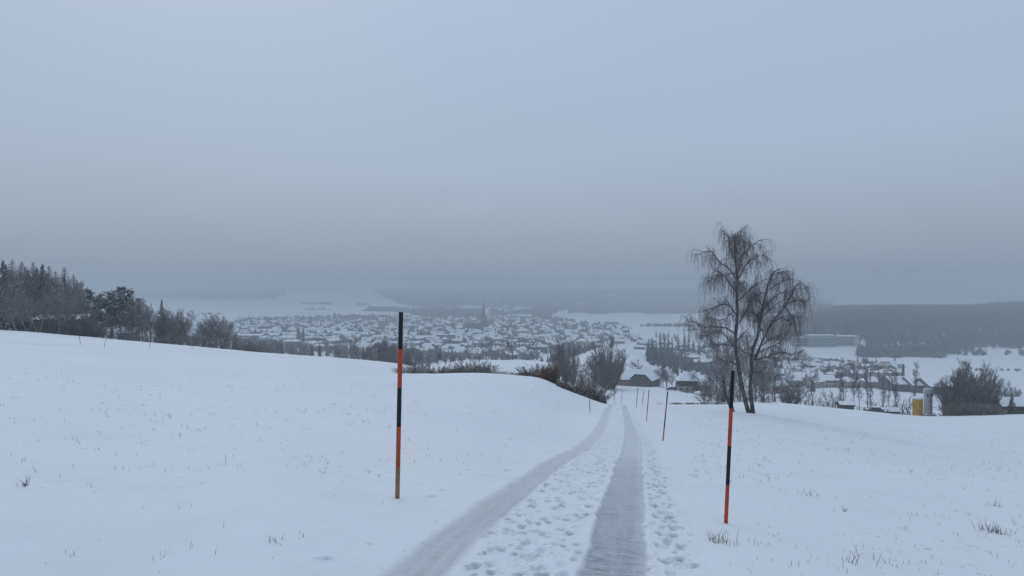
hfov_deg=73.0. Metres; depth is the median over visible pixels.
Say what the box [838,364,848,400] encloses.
bare tree
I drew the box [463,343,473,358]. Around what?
bare tree
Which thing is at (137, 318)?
bare tree
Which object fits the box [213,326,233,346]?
bare tree
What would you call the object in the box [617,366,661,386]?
farmhouse
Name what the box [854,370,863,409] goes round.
bare tree
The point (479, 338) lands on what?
house
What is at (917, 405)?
yellow silo
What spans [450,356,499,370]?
shrub
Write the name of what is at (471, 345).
house
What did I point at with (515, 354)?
house
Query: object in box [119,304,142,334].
bare tree
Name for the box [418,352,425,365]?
bare tree
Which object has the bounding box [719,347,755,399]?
bare tree
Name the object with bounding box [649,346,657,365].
spruce tree
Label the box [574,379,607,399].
shrub
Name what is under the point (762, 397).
shrub
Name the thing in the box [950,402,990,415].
shrub
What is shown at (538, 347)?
house
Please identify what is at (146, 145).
sky
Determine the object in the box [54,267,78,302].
larch tree
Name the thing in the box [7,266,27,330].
bare tree
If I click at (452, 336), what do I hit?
apartment block
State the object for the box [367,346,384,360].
bare tree
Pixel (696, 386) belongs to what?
bare tree
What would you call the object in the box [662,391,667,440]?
snow pole
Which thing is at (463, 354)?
house
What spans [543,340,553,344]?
house
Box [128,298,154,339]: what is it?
bare tree
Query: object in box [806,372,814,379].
house
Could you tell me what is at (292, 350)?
bare tree
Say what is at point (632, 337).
distant houses
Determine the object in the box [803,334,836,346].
works building
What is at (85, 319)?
bare tree
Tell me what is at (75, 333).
bare tree
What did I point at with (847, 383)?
house
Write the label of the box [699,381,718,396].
shrub
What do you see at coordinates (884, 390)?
bare tree
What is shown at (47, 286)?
tall tree
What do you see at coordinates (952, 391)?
bare tree
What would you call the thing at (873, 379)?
house
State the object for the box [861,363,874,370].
house
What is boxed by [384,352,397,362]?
bare tree
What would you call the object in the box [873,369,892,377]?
house
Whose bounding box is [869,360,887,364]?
house
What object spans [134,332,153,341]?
shrub
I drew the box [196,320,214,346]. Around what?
bare tree
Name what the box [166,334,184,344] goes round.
shrub
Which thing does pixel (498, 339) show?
house
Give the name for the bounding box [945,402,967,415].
shrub
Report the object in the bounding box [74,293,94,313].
bare tree
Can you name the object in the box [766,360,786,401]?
bare tree
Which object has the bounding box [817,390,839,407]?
sapling
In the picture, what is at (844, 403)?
garden shed
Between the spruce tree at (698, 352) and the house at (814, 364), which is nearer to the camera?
the house at (814, 364)
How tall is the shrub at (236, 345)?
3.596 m
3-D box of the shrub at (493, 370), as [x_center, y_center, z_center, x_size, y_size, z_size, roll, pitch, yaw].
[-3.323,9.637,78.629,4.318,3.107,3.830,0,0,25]
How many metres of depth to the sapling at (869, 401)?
200.28 m
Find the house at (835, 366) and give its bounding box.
[830,364,842,371]
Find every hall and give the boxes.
[232,334,267,338]
[268,333,281,336]
[308,336,336,340]
[333,331,359,334]
[417,335,435,337]
[878,364,912,391]
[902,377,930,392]
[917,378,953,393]
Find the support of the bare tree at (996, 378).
on the ground at (76, 505)
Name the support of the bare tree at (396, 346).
on the ground at (76, 505)
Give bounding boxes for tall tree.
[0,270,28,326]
[34,273,65,300]
[60,289,91,313]
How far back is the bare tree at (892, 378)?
215.75 m
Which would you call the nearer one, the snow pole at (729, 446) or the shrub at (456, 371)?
the snow pole at (729, 446)
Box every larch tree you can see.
[7,260,21,288]
[18,262,28,280]
[24,262,39,321]
[24,266,56,322]
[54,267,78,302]
[68,274,82,312]
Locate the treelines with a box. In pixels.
[197,295,1023,370]
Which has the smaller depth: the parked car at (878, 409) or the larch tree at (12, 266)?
the parked car at (878, 409)
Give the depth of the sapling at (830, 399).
201.43 m
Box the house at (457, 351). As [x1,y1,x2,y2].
[449,349,462,357]
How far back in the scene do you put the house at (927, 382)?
432.83 m
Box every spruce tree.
[0,260,22,330]
[0,291,12,329]
[20,264,49,331]
[154,299,164,341]
[295,323,300,339]
[300,326,304,340]
[645,338,650,357]
[646,347,650,362]
[649,339,654,357]
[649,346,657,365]
[654,342,658,364]
[658,334,661,353]
[661,357,667,374]
[662,333,665,352]
[667,335,669,354]
[669,337,674,356]
[671,354,676,373]
[676,336,679,350]
[682,336,685,351]
[695,342,700,354]
[695,357,701,371]
[809,376,815,391]
[1006,391,1017,413]
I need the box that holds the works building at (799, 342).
[790,337,807,346]
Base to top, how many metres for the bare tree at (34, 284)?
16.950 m
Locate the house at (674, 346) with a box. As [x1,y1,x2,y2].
[657,344,676,349]
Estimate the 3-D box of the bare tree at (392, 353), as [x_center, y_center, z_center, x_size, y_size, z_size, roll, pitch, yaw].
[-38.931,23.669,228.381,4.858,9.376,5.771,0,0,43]
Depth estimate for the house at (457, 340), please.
1035.58 m
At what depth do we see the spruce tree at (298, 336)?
899.63 m
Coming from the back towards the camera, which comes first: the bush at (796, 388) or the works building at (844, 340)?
the works building at (844, 340)
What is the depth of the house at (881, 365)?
700.52 m
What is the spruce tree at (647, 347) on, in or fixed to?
on the ground at (76, 505)
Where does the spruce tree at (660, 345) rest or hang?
on the ground at (76, 505)
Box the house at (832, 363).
[822,361,840,365]
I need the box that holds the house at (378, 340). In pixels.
[375,339,385,345]
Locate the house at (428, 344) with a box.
[423,343,434,347]
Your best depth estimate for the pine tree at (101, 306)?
180.24 m
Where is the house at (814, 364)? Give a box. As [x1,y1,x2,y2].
[806,362,823,367]
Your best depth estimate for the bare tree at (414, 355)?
299.10 m
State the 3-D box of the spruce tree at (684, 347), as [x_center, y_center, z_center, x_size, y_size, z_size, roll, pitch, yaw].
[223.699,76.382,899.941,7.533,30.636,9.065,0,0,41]
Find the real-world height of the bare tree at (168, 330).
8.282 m
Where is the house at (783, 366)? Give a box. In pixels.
[781,364,797,368]
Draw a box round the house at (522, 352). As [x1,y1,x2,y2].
[518,351,535,358]
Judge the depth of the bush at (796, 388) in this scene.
199.35 m
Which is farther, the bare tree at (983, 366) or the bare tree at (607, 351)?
the bare tree at (607, 351)
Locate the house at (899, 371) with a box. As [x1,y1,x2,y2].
[889,368,901,375]
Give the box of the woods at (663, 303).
[373,289,833,315]
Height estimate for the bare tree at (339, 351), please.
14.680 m
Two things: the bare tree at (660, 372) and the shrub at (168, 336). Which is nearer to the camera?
the shrub at (168, 336)
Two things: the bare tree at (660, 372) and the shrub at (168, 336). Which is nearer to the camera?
the shrub at (168, 336)
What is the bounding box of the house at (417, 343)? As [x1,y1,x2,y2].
[405,341,419,345]
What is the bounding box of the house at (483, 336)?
[480,335,495,340]
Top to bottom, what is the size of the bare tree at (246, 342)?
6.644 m
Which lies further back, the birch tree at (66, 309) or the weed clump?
the birch tree at (66, 309)
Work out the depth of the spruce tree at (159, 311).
189.87 m
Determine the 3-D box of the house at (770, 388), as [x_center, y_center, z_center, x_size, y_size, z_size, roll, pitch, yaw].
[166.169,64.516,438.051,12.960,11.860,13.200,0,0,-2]
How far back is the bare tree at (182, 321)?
177.97 m
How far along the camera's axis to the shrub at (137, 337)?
160.62 m
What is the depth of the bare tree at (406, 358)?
234.76 m
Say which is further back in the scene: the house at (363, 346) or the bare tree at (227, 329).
the house at (363, 346)
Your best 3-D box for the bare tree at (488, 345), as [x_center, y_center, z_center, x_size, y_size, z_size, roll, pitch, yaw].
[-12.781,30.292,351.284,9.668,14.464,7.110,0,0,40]
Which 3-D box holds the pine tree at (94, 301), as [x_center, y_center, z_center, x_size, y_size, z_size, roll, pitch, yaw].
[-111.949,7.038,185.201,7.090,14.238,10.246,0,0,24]
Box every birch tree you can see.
[12,297,45,331]
[16,291,59,332]
[44,297,67,332]
[50,295,79,333]
[677,221,777,412]
[722,261,819,413]
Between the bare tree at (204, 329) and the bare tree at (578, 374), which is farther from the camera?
the bare tree at (204, 329)
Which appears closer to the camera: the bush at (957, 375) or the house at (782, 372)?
the bush at (957, 375)
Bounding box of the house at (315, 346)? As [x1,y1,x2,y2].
[313,344,324,351]
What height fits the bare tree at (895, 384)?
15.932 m
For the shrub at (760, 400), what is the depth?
119.50 m
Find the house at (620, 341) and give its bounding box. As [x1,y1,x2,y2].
[614,339,624,343]
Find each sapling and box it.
[792,385,813,405]
[801,389,824,405]
[817,387,843,407]
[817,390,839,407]
[861,398,874,408]
[891,397,911,414]
[896,396,911,414]
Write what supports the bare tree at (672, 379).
on the ground at (76, 505)
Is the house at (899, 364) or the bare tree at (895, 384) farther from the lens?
the house at (899, 364)
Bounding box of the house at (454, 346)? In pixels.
[445,344,460,348]
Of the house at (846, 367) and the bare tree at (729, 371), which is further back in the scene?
the house at (846, 367)
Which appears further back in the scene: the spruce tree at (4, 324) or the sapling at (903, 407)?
the sapling at (903, 407)
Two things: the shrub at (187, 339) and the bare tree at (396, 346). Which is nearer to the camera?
the shrub at (187, 339)
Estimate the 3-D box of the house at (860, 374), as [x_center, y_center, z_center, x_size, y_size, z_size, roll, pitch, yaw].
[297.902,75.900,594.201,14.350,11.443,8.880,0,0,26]
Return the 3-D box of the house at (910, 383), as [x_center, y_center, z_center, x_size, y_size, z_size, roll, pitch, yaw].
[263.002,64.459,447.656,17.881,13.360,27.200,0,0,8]
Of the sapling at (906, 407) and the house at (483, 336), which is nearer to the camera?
the sapling at (906, 407)
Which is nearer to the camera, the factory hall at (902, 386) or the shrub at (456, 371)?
the shrub at (456, 371)
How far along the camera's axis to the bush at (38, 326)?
168.78 m
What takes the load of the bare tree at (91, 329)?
on the ground at (76, 505)
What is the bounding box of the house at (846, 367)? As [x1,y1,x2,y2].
[836,365,858,375]
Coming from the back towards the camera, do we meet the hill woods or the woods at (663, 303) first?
the woods at (663, 303)
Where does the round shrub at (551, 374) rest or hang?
on the ground at (76, 505)
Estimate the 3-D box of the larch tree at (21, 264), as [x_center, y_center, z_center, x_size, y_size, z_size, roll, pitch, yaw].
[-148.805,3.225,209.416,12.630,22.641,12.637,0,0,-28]
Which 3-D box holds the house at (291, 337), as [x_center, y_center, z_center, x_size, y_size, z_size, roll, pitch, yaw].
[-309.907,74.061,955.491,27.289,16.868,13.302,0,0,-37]
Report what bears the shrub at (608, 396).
on the ground at (76, 505)
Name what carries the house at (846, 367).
on the ground at (76, 505)
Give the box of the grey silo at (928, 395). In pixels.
[923,388,935,415]
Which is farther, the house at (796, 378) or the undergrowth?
the house at (796, 378)
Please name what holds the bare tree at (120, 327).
on the ground at (76, 505)
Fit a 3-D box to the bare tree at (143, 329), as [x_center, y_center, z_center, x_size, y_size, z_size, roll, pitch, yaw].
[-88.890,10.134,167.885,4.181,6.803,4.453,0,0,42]
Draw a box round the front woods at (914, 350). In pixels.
[855,343,947,357]
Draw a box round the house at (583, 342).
[576,339,585,345]
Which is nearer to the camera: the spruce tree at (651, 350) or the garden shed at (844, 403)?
the garden shed at (844, 403)
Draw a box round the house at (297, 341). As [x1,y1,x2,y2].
[288,338,300,347]
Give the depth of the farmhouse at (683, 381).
282.10 m
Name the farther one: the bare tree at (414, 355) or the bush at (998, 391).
the bare tree at (414, 355)
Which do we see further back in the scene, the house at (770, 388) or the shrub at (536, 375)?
the house at (770, 388)
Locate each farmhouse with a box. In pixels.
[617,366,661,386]
[674,371,711,395]
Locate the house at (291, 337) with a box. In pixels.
[277,335,296,339]
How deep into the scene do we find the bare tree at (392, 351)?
245.33 m
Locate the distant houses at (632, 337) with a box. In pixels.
[179,316,663,346]
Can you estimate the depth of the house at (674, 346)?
922.98 m
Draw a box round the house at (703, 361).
[693,359,711,365]
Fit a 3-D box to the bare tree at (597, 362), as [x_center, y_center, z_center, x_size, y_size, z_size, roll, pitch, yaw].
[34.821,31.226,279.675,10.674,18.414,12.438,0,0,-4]
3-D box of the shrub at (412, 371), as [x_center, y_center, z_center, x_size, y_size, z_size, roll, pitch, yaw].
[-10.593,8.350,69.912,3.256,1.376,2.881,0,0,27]
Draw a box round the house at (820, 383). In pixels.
[806,377,825,387]
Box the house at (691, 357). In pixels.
[683,355,700,360]
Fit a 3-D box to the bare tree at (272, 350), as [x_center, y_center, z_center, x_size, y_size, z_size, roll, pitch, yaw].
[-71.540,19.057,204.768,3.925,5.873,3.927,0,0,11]
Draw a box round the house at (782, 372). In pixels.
[758,368,788,383]
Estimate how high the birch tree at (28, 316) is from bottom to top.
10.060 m
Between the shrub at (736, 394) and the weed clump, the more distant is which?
the shrub at (736, 394)
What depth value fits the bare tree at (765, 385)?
149.69 m
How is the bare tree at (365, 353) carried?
on the ground at (76, 505)
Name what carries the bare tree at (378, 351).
on the ground at (76, 505)
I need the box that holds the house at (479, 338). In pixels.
[470,336,481,341]
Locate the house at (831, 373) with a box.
[825,371,835,378]
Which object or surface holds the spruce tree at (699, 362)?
on the ground at (76, 505)
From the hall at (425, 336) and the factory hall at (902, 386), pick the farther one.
the hall at (425, 336)
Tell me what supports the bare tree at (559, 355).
on the ground at (76, 505)
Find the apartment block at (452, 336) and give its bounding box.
[436,334,455,338]
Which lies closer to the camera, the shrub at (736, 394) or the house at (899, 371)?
the shrub at (736, 394)
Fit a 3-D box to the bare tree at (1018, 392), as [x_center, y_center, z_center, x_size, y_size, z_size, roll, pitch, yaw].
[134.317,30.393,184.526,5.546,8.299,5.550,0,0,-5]
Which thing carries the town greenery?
on the ground at (76, 505)
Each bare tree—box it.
[0,268,18,303]
[0,278,32,330]
[6,272,34,330]
[6,276,24,330]
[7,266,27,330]
[18,274,44,330]
[20,267,40,331]
[21,284,45,331]
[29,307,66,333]
[51,304,83,334]
[55,277,72,313]
[60,283,91,313]
[61,321,76,334]
[64,306,99,329]
[67,280,88,301]
[67,324,81,335]
[72,315,91,335]
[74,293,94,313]
[76,309,110,336]
[80,324,95,336]
[95,324,110,337]
[113,316,127,339]
[118,311,137,339]
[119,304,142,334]
[122,299,155,331]
[124,296,144,328]
[127,308,149,340]
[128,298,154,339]
[135,317,153,338]
[140,303,160,336]
[145,307,154,340]
[148,321,165,338]
[153,308,188,342]
[153,310,179,337]
[157,320,169,343]
[158,315,190,342]
[159,309,178,343]
[162,310,195,337]
[171,315,190,344]
[191,328,205,346]
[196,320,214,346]
[199,316,219,342]
[200,312,227,346]
[210,321,235,348]
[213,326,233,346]
[221,319,240,348]
[234,334,245,349]
[239,336,252,351]
[267,344,277,352]
[272,340,284,353]
[285,345,297,354]
[296,342,316,355]
[330,341,347,357]
[347,332,364,359]
[362,351,370,359]
[363,342,376,359]
[365,342,389,360]
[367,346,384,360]
[367,350,380,360]
[376,345,389,361]
[380,348,392,361]
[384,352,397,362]
[385,343,397,362]
[389,345,404,363]
[389,346,397,361]
[402,348,410,364]
[406,346,418,365]
[409,349,419,364]
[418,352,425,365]
[424,355,434,368]
[428,350,434,362]
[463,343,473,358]
[478,333,493,359]
[503,332,518,359]
[526,341,538,359]
[548,342,566,379]
[554,335,572,381]
[559,356,575,383]
[565,342,581,384]
[572,364,592,387]
[572,370,585,387]
[580,359,596,388]
[585,343,608,385]
[585,365,601,387]
[588,336,625,380]
[595,353,621,389]
[597,346,627,388]
[626,359,643,368]
[654,366,664,385]
[661,369,671,386]
[668,371,675,384]
[688,372,710,394]
[701,369,716,396]
[703,343,735,395]
[704,362,731,399]
[711,349,746,395]
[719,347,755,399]
[727,368,740,400]
[735,355,766,391]
[742,342,763,400]
[752,366,776,396]
[753,353,779,399]
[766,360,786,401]
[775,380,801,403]
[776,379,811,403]
[782,368,792,382]
[785,371,794,384]
[809,368,819,383]
[837,378,842,400]
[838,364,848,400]
[849,362,857,401]
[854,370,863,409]
[862,358,873,407]
[867,368,874,399]
[879,378,886,406]
[885,374,890,405]
[890,372,898,405]
[892,367,900,402]
[910,361,920,395]
[933,377,950,400]
[933,380,969,410]
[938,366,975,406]
[939,386,954,415]
[945,357,992,408]
[950,359,970,388]
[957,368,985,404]
[959,360,997,404]
[966,377,1001,407]
[970,369,1003,405]
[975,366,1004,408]
[997,381,1019,396]
[1006,387,1021,396]
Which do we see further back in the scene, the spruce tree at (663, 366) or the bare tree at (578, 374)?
the spruce tree at (663, 366)
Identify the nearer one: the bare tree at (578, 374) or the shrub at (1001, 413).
the bare tree at (578, 374)
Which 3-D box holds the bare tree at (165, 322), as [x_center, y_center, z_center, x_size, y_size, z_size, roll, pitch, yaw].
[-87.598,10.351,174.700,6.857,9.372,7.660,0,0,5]
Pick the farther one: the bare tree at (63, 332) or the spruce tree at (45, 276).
the spruce tree at (45, 276)
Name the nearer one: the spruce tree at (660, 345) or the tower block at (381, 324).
the spruce tree at (660, 345)
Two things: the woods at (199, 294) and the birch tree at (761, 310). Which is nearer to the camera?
the birch tree at (761, 310)
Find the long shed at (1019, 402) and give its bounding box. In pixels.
[995,397,1023,414]
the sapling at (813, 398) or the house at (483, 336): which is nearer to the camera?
the sapling at (813, 398)
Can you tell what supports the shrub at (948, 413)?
on the ground at (76, 505)
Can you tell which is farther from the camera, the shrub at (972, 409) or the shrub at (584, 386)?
the shrub at (972, 409)
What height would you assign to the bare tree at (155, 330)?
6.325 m
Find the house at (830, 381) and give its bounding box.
[815,375,835,387]
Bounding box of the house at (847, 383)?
[835,376,860,387]
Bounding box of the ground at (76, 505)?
[0,289,1023,575]
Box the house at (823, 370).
[813,366,825,371]
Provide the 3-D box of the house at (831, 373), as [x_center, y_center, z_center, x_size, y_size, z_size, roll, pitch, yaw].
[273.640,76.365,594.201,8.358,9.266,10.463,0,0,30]
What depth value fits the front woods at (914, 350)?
997.78 m
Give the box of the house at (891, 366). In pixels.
[885,363,897,368]
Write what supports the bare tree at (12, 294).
on the ground at (76, 505)
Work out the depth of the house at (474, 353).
789.66 m
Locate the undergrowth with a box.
[556,377,606,403]
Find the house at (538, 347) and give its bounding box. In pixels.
[527,345,540,352]
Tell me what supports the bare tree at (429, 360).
on the ground at (76, 505)
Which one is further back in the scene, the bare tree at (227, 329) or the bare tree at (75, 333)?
the bare tree at (227, 329)
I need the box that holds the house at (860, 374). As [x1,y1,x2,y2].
[850,369,867,378]
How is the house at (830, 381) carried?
on the ground at (76, 505)
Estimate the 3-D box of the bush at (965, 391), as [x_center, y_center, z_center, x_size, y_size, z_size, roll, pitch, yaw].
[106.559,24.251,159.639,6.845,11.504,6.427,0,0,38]
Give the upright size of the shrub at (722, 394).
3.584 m
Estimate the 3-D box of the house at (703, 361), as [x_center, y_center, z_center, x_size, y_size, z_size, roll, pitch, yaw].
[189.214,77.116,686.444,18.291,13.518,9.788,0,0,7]
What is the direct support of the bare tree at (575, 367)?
on the ground at (76, 505)
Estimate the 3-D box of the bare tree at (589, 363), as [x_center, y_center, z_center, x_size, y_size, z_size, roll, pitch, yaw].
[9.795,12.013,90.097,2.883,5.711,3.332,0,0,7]
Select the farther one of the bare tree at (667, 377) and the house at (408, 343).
the house at (408, 343)
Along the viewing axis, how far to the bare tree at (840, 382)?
204.88 m
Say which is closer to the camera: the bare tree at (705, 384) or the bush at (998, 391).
the bush at (998, 391)
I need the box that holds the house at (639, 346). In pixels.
[633,345,645,349]
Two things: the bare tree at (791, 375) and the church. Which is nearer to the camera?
the bare tree at (791, 375)
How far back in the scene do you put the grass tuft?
6.21 m
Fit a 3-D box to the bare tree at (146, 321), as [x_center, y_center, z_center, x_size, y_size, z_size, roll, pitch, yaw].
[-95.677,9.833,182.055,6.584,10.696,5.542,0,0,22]
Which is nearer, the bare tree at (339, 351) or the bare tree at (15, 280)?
the bare tree at (15, 280)
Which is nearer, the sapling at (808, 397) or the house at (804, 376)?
the sapling at (808, 397)
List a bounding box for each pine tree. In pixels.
[83,288,106,321]
[91,295,121,329]
[100,296,128,331]
[103,286,135,333]
[109,291,135,327]
[117,292,148,328]
[433,350,442,364]
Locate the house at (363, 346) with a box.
[356,344,373,352]
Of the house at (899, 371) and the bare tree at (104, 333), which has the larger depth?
the house at (899, 371)
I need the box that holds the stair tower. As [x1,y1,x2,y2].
[853,338,859,345]
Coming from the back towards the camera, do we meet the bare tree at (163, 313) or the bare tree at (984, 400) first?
the bare tree at (163, 313)
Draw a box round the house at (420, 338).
[411,336,423,340]
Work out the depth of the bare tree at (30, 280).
198.25 m
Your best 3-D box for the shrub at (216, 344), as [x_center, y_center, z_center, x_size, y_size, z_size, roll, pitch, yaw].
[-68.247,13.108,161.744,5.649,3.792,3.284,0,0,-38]
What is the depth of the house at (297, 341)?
874.69 m
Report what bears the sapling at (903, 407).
on the ground at (76, 505)
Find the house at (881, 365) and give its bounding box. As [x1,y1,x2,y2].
[872,362,889,370]
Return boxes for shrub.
[91,324,120,338]
[117,333,133,339]
[118,331,136,340]
[127,332,144,340]
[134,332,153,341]
[155,333,172,343]
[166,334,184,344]
[172,335,195,345]
[180,334,198,344]
[186,335,213,346]
[195,336,215,346]
[208,336,228,348]
[232,340,250,350]
[248,341,270,351]
[393,364,422,373]
[402,363,428,372]
[413,365,431,372]
[427,364,450,373]
[445,367,463,372]
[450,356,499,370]
[462,360,494,372]
[468,360,502,372]
[469,361,497,373]
[514,363,547,377]
[522,366,546,376]
[527,364,539,377]
[538,360,559,383]
[571,379,616,402]
[574,377,598,394]
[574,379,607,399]
[693,390,715,402]
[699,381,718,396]
[702,390,728,402]
[710,384,739,402]
[734,386,760,401]
[745,390,771,402]
[753,390,777,403]
[932,402,972,415]
[944,403,973,415]
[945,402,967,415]
[950,402,979,415]
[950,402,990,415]
[967,400,991,414]
[970,401,991,414]
[975,404,1006,414]
[988,403,1005,414]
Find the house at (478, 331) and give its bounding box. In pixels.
[473,330,482,333]
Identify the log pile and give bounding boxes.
[679,390,702,393]
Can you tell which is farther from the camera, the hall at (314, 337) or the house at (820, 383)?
the hall at (314, 337)
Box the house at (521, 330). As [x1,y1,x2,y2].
[515,328,529,333]
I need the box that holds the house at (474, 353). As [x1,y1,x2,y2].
[469,350,483,358]
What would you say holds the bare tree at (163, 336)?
on the ground at (76, 505)
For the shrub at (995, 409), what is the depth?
149.75 m
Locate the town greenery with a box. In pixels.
[233,313,840,377]
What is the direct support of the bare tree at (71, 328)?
on the ground at (76, 505)
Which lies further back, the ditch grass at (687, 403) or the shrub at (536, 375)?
the ditch grass at (687, 403)
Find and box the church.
[464,303,486,329]
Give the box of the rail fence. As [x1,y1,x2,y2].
[770,397,939,415]
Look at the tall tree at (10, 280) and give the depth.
192.53 m
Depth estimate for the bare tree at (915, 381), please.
249.17 m
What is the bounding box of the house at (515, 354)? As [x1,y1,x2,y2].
[502,351,517,358]
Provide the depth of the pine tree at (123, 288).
190.57 m
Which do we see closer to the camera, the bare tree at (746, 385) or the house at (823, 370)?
the bare tree at (746, 385)
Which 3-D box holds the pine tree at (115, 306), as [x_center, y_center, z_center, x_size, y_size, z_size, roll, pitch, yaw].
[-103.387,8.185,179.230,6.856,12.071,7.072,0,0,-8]
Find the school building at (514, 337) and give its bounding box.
[504,337,524,338]
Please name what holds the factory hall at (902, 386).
on the ground at (76, 505)
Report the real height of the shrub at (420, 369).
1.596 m
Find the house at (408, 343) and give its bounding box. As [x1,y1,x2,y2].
[403,342,414,347]
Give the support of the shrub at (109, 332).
on the ground at (76, 505)
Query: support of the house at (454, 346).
on the ground at (76, 505)
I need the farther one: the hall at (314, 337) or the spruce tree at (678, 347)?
the hall at (314, 337)
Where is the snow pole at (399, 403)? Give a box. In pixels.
[395,312,402,498]
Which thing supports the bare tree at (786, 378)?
on the ground at (76, 505)
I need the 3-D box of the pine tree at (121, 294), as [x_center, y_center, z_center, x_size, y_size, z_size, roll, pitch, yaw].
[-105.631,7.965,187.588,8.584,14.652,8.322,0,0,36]
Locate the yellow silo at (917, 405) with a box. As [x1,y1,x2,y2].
[912,396,922,415]
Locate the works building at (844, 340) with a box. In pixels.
[837,335,860,345]
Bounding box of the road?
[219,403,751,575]
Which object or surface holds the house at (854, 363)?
on the ground at (76, 505)
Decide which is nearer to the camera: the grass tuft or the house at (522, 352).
the grass tuft
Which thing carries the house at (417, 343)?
on the ground at (76, 505)
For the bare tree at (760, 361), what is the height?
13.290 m
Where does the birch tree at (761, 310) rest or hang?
on the ground at (76, 505)
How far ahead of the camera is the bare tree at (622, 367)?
273.58 m
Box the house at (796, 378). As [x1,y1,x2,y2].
[780,376,802,387]
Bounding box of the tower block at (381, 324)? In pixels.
[378,320,385,329]
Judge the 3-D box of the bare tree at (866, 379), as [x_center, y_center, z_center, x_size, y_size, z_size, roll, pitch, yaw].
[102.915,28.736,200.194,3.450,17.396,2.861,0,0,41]
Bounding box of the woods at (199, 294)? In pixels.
[83,290,285,299]
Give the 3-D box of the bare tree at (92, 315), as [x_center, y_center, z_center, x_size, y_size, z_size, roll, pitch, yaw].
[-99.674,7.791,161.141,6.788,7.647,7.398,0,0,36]
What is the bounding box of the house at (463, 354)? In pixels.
[460,348,472,357]
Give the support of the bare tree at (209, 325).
on the ground at (76, 505)
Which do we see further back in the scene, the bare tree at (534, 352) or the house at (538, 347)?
the house at (538, 347)
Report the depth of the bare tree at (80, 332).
157.40 m
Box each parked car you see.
[666,386,676,390]
[863,406,883,411]
[881,407,900,413]
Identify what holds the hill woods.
on the ground at (76, 505)
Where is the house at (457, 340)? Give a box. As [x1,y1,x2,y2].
[451,339,461,342]
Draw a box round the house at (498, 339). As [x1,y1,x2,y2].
[489,336,503,341]
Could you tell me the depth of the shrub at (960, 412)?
149.88 m
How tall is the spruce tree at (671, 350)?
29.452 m
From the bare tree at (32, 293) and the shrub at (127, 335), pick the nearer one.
the shrub at (127, 335)
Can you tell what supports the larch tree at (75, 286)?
on the ground at (76, 505)
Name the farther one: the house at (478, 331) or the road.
the house at (478, 331)
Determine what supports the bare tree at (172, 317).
on the ground at (76, 505)
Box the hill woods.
[766,300,1023,354]
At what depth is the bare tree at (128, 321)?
171.23 m
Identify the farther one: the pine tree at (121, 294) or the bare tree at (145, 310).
the pine tree at (121, 294)
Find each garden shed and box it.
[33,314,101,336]
[116,329,140,340]
[835,401,854,409]
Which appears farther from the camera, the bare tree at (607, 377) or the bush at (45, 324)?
the bare tree at (607, 377)
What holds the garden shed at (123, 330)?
on the ground at (76, 505)
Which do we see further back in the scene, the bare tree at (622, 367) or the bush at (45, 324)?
the bare tree at (622, 367)
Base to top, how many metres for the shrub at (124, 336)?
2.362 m
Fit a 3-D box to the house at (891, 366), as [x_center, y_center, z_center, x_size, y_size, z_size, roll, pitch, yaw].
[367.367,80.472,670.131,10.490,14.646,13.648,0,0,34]
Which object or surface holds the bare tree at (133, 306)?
on the ground at (76, 505)
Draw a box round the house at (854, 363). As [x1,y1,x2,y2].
[843,361,859,365]
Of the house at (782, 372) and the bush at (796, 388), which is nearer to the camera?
the bush at (796, 388)
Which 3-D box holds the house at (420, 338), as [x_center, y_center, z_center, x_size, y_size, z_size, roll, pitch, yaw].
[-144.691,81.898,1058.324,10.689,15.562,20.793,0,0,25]
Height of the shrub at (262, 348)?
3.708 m
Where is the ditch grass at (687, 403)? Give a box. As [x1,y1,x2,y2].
[668,402,726,404]
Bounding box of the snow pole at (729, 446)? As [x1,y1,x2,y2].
[724,370,734,523]
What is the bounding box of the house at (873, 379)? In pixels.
[858,376,877,387]
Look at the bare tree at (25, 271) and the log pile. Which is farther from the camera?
the log pile
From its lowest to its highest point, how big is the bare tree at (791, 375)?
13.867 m
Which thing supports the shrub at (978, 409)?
on the ground at (76, 505)
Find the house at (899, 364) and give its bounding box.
[887,361,901,368]
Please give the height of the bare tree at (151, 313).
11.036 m
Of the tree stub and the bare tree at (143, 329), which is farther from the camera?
the bare tree at (143, 329)
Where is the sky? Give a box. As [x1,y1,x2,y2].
[0,0,1023,297]
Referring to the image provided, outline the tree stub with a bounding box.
[720,371,734,411]
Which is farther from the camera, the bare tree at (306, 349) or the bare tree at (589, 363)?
the bare tree at (306, 349)
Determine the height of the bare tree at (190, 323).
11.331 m
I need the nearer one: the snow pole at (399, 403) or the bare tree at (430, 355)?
the snow pole at (399, 403)
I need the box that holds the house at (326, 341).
[323,337,340,344]
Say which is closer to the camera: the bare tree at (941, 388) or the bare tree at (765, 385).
the bare tree at (765, 385)
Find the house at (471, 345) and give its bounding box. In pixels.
[463,342,473,347]
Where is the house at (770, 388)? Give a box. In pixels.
[765,380,788,393]
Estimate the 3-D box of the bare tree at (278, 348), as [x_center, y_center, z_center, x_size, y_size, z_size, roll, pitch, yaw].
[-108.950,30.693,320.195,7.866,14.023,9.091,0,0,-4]
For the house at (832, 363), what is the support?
on the ground at (76, 505)
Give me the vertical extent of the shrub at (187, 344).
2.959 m
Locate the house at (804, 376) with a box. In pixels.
[785,371,806,385]

